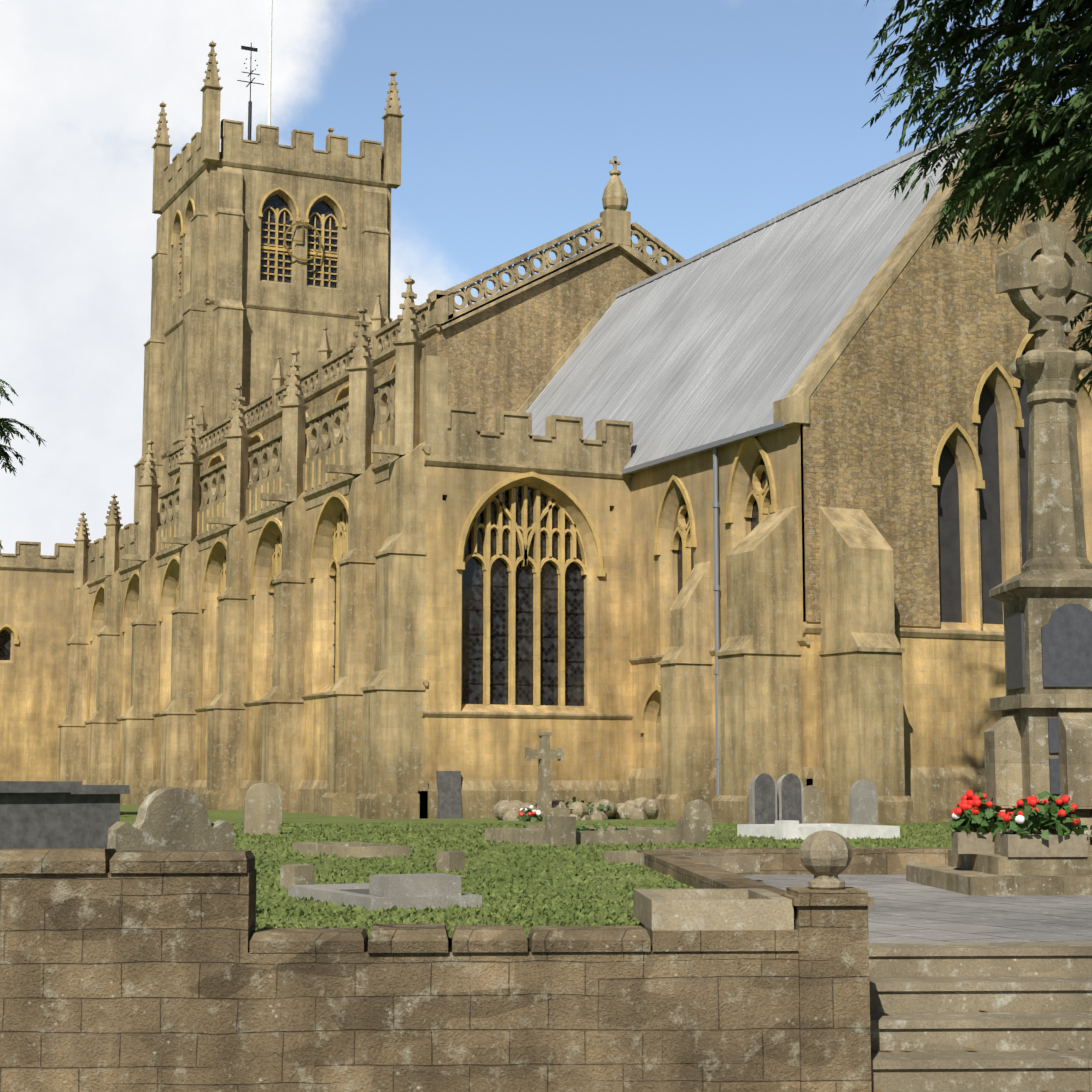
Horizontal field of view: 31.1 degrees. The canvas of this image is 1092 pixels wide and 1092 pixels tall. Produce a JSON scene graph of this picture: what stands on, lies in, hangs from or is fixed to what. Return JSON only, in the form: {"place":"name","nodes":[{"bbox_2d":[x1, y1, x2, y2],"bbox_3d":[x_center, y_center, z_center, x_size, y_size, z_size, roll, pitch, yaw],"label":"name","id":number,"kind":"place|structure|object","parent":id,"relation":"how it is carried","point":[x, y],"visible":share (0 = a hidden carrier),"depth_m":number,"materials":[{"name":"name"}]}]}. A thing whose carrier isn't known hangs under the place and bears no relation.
{"place":"outdoors","nodes":[
{"label":"outdoors","id":0,"kind":"place"},
{"bbox_2d":[161,163,390,491],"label":"tower walls","id":1,"kind":"structure","parent":0,"point":[269,336],"depth_m":99.26,"materials":[{"name":"beige stone"}]},
{"bbox_2d":[368,938,528,945],"bbox_3d":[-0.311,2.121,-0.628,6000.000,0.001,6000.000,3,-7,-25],"label":"joint","id":2,"kind":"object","parent":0,"point":[449,941],"depth_m":26.36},
{"bbox_2d":[0,848,951,1091],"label":"boundary wall","id":3,"kind":"structure","parent":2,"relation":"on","point":[149,971],"depth_m":11.66,"materials":[{"name":"stone"}]},
{"bbox_2d":[799,830,851,889],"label":"pier finials","id":4,"kind":"object","parent":3,"relation":"on","point":[825,856],"visible":1,"depth_m":11.94,"materials":[{"name":"stone"}]},
{"bbox_2d":[869,942,1091,1091],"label":"forecourt steps","id":5,"kind":"structure","parent":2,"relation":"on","point":[1024,1033],"depth_m":12.47,"materials":[{"name":"stone"}]},
{"bbox_2d":[874,1010,1082,1091],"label":"lichen patches","id":6,"kind":"object","parent":5,"relation":"on","point":[969,1049],"visible":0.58,"depth_m":12.21,"materials":[{"name":"grey plant"}]},
{"bbox_2d":[0,0,1087,555],"label":"sky","id":7,"kind":"structure","parent":0,"point":[721,119],"materials":[{"name":"blue"}]},
{"bbox_2d":[120,805,976,937],"bbox_3d":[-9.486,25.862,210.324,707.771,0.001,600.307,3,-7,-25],"label":"churchyard lawn","id":8,"kind":"structure","parent":0,"point":[128,813],"depth_m":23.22,"materials":[{"name":"green plant"}]},
{"bbox_2d":[0,569,76,780],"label":"porch walls","id":9,"kind":"structure","parent":8,"relation":"on","point":[36,610],"depth_m":83.05,"materials":[{"name":"beige stone"}]},
{"bbox_2d":[134,40,403,520],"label":"tower dressings","id":10,"kind":"structure","parent":8,"relation":"on","point":[375,163],"depth_m":99.42,"materials":[{"name":"beige stone"}]},
{"bbox_2d":[237,43,263,139],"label":"weathervane","id":11,"kind":"object","parent":10,"relation":"on","point":[251,48],"visible":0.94,"depth_m":104.79,"materials":[{"name":"grey metal"}]},
{"bbox_2d":[267,0,272,125],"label":"flagpole","id":12,"kind":"object","parent":10,"relation":"on","point":[270,70],"visible":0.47,"depth_m":104.15,"materials":[{"name":"white metal"}]},
{"bbox_2d":[284,222,321,260],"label":"clock","id":13,"kind":"object","parent":10,"relation":"attached to","point":[319,237],"visible":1,"depth_m":99.18,"materials":[{"name":"brown"}]},
{"bbox_2d":[0,156,685,593],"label":"church parapets","id":14,"kind":"object","parent":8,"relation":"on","point":[414,398],"visible":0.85,"depth_m":62.47,"materials":[{"name":"beige stone"}]},
{"bbox_2d":[84,465,631,780],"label":"aisle walls","id":15,"kind":"structure","parent":8,"relation":"on","point":[480,749],"depth_m":50.78,"materials":[{"name":"beige stone"}]},
{"bbox_2d":[0,194,770,705],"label":"window glass","id":16,"kind":"object","parent":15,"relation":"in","point":[472,640],"visible":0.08,"depth_m":50.33,"materials":[{"name":"black glass"}]},
{"bbox_2d":[57,441,1003,823],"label":"buttresses","id":17,"kind":"structure","parent":15,"relation":"attached to","point":[375,755],"depth_m":48.15,"materials":[{"name":"beige stone"}]},
{"bbox_2d":[0,771,801,896],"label":"slate tombs","id":18,"kind":"object","parent":8,"relation":"on","point":[54,814],"visible":0.6,"depth_m":22.12,"materials":[{"name":"grey stone"}]},
{"bbox_2d":[170,247,653,509],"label":"nave walls","id":19,"kind":"structure","parent":8,"relation":"on","point":[506,354],"depth_m":65.75,"materials":[{"name":"beige stone"}]},
{"bbox_2d":[107,732,824,887],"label":"gravestones","id":20,"kind":"object","parent":8,"relation":"on","point":[172,818],"visible":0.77,"depth_m":25.01,"materials":[{"name":"stone"}]},
{"bbox_2d":[493,797,658,820],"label":"rockery stones","id":21,"kind":"object","parent":8,"relation":"on","point":[641,808],"visible":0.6,"depth_m":46.63,"materials":[{"name":"beige stone"}]},
{"bbox_2d":[534,797,628,830],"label":"grave plants","id":22,"kind":"object","parent":8,"relation":"on","point":[583,828],"visible":0.12,"depth_m":30.79,"materials":[{"name":"green plant"}]},
{"bbox_2d":[288,774,877,909],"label":"granite graves","id":23,"kind":"object","parent":8,"relation":"on","point":[422,891],"visible":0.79,"depth_m":15.01,"materials":[{"name":"grey stone"}]},
{"bbox_2d":[157,334,1091,732],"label":"chancel dressings","id":24,"kind":"structure","parent":8,"relation":"on","point":[1013,384],"depth_m":46.59,"materials":[{"name":"beige stone"}]},
{"bbox_2d":[517,287,618,411],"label":"roof abutment course","id":25,"kind":"object","parent":24,"relation":"attached to","point":[567,354],"visible":0.5,"depth_m":66.11,"materials":[{"name":"beige stone"}]},
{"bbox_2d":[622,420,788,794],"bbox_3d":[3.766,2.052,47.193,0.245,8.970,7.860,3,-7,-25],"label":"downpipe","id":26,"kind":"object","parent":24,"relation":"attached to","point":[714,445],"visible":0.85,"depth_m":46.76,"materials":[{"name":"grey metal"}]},
{"bbox_2d":[937,350,1076,623],"bbox_3d":[11.521,-3.552,47.358,5.620,11.000,0.001,3,-7,-25],"label":"window glass","id":27,"kind":"object","parent":24,"relation":"attached to","point":[949,545],"visible":0.23,"depth_m":46.41,"materials":[{"name":"black glass"}]},
{"bbox_2d":[633,888,793,930],"bbox_3d":[1.037,2.430,12.414,0.860,0.450,1.230,0,-7,-3],"label":"stone trough","id":28,"kind":"object","parent":8,"relation":"on","point":[702,909],"visible":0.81,"depth_m":11.83,"materials":[{"name":"beige stone"}]},
{"bbox_2d":[737,820,899,839],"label":"white marble graves","id":29,"kind":"object","parent":8,"relation":"on","point":[786,829],"visible":0.58,"depth_m":31.97,"materials":[{"name":"white stone"}]},
{"bbox_3d":[-16.106,0.578,45.175,5.893,11.825,5.702,3,-7,-25],"label":"conifer trunk","id":30,"kind":"object","parent":8,"relation":"on","visible":0},
{"bbox_2d":[0,378,46,548],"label":"conifer tree","id":31,"kind":"object","parent":30,"relation":"attached to","point":[4,455],"visible":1,"depth_m":47.35,"materials":[{"name":"green plant"}]},
{"bbox_2d":[631,182,1091,768],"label":"chancel walls","id":32,"kind":"structure","parent":0,"point":[951,686],"depth_m":46.36,"materials":[{"name":"beige stone"}]},
{"bbox_2d":[526,114,988,468],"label":"roof","id":33,"kind":"structure","parent":32,"relation":"on","point":[726,338],"depth_m":53.13,"materials":[{"name":"grey metal"}]},
{"bbox_2d":[801,109,1091,628],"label":"gable wall","id":34,"kind":"structure","parent":32,"relation":"on","point":[942,330],"depth_m":45.19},
{"bbox_2d":[773,79,1084,428],"bbox_3d":[11.581,-6.968,47.635,13.800,9.250,0.850,3,-7,-25],"label":"gable coping","id":35,"kind":"object","parent":34,"relation":"on","point":[791,409],"visible":0.43,"depth_m":45.19,"materials":[{"name":"beige stone"}]},
{"bbox_2d":[741,874,1091,942],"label":"forecourt paving","id":36,"kind":"structure","parent":0,"point":[902,910],"depth_m":16.49,"materials":[{"name":"grey stone"}]},
{"bbox_2d":[906,220,1091,895],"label":"war memorial","id":37,"kind":"object","parent":36,"relation":"on","point":[1043,274],"visible":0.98,"depth_m":20.71,"materials":[{"name":"stone"}]},
{"bbox_2d":[951,832,1087,856],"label":"memorial planters","id":38,"kind":"object","parent":37,"relation":"on","point":[1054,845],"visible":0.77,"depth_m":19.58,"materials":[{"name":"stone"}]},
{"bbox_2d":[517,790,1091,839],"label":"flower","id":39,"kind":"object","parent":38,"relation":"in","point":[984,818],"depth_m":19.77,"materials":[{"name":"red plant"}]},
{"bbox_2d":[1005,604,1091,793],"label":"memorial plaques","id":40,"kind":"object","parent":37,"relation":"attached to","point":[1066,637],"visible":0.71,"depth_m":20.37,"materials":[{"name":"stone"}]},
{"bbox_2d":[862,0,1091,395],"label":"yew tree","id":41,"kind":"object","parent":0,"point":[1033,149],"depth_m":29.68,"materials":[{"name":"green plant"}]}
]}

